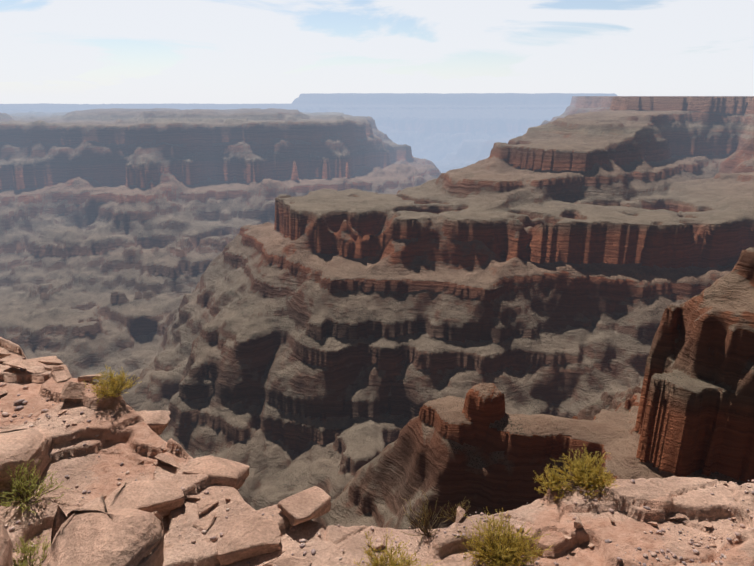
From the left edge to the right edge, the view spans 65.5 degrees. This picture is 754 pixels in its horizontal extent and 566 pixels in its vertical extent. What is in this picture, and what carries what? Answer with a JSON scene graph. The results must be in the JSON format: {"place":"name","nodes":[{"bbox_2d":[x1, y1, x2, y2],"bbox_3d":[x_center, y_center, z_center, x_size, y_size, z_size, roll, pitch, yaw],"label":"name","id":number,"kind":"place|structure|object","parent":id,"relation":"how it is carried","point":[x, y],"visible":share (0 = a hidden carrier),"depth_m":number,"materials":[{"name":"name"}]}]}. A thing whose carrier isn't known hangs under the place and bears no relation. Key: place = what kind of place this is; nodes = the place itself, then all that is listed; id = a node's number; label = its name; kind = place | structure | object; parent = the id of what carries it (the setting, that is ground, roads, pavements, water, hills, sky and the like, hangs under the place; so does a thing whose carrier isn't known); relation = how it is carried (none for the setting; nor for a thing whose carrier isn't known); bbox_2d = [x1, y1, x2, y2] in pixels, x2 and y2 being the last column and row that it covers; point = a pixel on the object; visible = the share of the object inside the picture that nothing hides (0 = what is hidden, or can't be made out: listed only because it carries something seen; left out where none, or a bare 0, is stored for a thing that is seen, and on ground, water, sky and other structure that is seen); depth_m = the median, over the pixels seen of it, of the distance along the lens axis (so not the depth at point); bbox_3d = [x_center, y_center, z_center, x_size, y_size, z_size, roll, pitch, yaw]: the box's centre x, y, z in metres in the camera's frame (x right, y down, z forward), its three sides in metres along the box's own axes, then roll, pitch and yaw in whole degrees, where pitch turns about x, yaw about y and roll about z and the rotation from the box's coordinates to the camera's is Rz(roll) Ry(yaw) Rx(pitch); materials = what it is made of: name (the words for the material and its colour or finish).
{"place":"outdoors","nodes":[
{"label":"outdoors","id":0,"kind":"place"},
{"bbox_2d":[0,93,753,529],"bbox_3d":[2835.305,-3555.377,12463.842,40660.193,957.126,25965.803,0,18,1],"label":"canyon terrain","id":1,"kind":"structure","parent":0,"point":[372,309],"depth_m":1601.11,"materials":[{"name":"brown stone"}]},
{"bbox_2d":[0,337,753,565],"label":"rim ledge","id":2,"kind":"object","parent":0,"point":[128,437],"visible":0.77,"depth_m":2.28,"materials":[{"name":"beige stone"}]},
{"bbox_2d":[0,518,12,565],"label":"boulder","id":3,"kind":"object","parent":2,"relation":"on","point":[6,549],"visible":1,"depth_m":1.72,"materials":[{"name":"brown stone"}]},
{"bbox_2d":[0,428,51,492],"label":"boulder","id":4,"kind":"object","parent":2,"relation":"on","point":[20,446],"visible":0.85,"depth_m":2.48,"materials":[{"name":"beige stone"}]},
{"bbox_2d":[12,533,50,565],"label":"shrub","id":5,"kind":"object","parent":2,"relation":"on","point":[24,561],"visible":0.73,"depth_m":2.11,"materials":[{"name":"green plant"}]},
{"bbox_2d":[0,459,69,516],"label":"shrub","id":6,"kind":"object","parent":2,"relation":"on","point":[25,497],"visible":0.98,"depth_m":2.35,"materials":[{"name":"foliage"},{"name":"wood"}]},
{"bbox_2d":[20,356,57,365],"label":"slab","id":7,"kind":"structure","parent":2,"relation":"on","point":[43,358],"depth_m":3.52,"materials":[{"name":"beige stone"}]},
{"bbox_2d":[42,495,164,565],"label":"boulder","id":8,"kind":"object","parent":2,"relation":"on","point":[96,532],"visible":1,"depth_m":1.80,"materials":[{"name":"beige stone"}]},
{"bbox_2d":[85,365,141,402],"bbox_3d":[-1.329,0.496,2.926,0.248,0.160,0.252,7,19,21],"label":"shrub","id":9,"kind":"object","parent":2,"relation":"on","point":[118,388],"visible":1,"depth_m":2.91,"materials":[{"name":"foliage"},{"name":"wood"}]},
{"bbox_2d":[105,479,183,517],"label":"slab","id":10,"kind":"structure","parent":2,"relation":"on","point":[163,498],"depth_m":2.33,"materials":[{"name":"beige stone"}]},
{"bbox_2d":[136,410,170,434],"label":"slab","id":11,"kind":"structure","parent":2,"relation":"on","point":[157,422],"depth_m":2.93,"materials":[{"name":"beige stone"}]},
{"bbox_2d":[182,455,249,490],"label":"slab","id":12,"kind":"structure","parent":2,"relation":"on","point":[231,473],"depth_m":2.50,"materials":[{"name":"beige stone"}]},
{"bbox_2d":[217,515,280,565],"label":"slab","id":13,"kind":"structure","parent":2,"relation":"on","point":[247,538],"depth_m":2.13,"materials":[{"name":"beige stone"}]},
{"bbox_2d":[277,486,330,525],"bbox_3d":[-0.281,0.893,2.333,0.206,0.066,0.143,-6,22,-46],"label":"slab","id":14,"kind":"object","parent":2,"relation":"on","point":[313,502],"depth_m":2.31,"materials":[{"name":"beige stone"}]},
{"bbox_2d":[0,352,735,565],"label":"rock fragments","id":15,"kind":"object","parent":2,"relation":"on","point":[72,390],"visible":0.79,"depth_m":2.37,"materials":[{"name":"beige stone"}]},
{"bbox_2d":[0,349,753,565],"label":"pebbles","id":16,"kind":"object","parent":2,"relation":"on","point":[293,528],"visible":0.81,"depth_m":2.22,"materials":[{"name":"stone"}]},
{"bbox_2d":[354,531,439,565],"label":"shrub","id":17,"kind":"object","parent":2,"relation":"on","point":[384,560],"visible":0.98,"depth_m":2.02,"materials":[{"name":"green plant"}]},
{"bbox_2d":[399,494,452,550],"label":"grass","id":18,"kind":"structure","parent":2,"relation":"on","point":[426,514],"depth_m":2.25,"materials":[{"name":"grass"},{"name":"plant foliage"}]},
{"bbox_2d":[438,498,469,521],"bbox_3d":[0.326,0.898,2.336,0.152,0.110,0.100,-12,21,-33],"label":"shrub","id":19,"kind":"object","parent":2,"relation":"on","point":[454,513],"depth_m":2.33,"materials":[{"name":"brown plant"}]},
{"bbox_2d":[456,507,553,565],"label":"shrub","id":20,"kind":"object","parent":2,"relation":"on","point":[496,546],"visible":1,"depth_m":2.09,"materials":[{"name":"green plant"}]},
{"bbox_2d":[533,464,572,499],"bbox_3d":[0.707,0.810,2.399,0.193,0.106,0.163,-11,21,-31],"label":"shrub","id":21,"kind":"object","parent":2,"relation":"on","point":[551,482],"visible":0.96,"depth_m":2.40,"materials":[{"name":"green plant"}]},
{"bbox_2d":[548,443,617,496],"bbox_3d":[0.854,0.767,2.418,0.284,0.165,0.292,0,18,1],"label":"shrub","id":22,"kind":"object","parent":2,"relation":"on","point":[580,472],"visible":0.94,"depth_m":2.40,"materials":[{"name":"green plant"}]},
{"bbox_2d":[598,479,629,491],"bbox_3d":[1.075,0.886,2.423,0.267,0.061,0.186,2,17,-12],"label":"slab","id":23,"kind":"object","parent":2,"relation":"on","point":[619,482],"depth_m":2.47,"materials":[{"name":"beige stone"}]},
{"bbox_2d":[0,0,753,103],"label":"sky","id":24,"kind":"structure","parent":0,"point":[52,51],"materials":[{"name":"white"}]}
]}

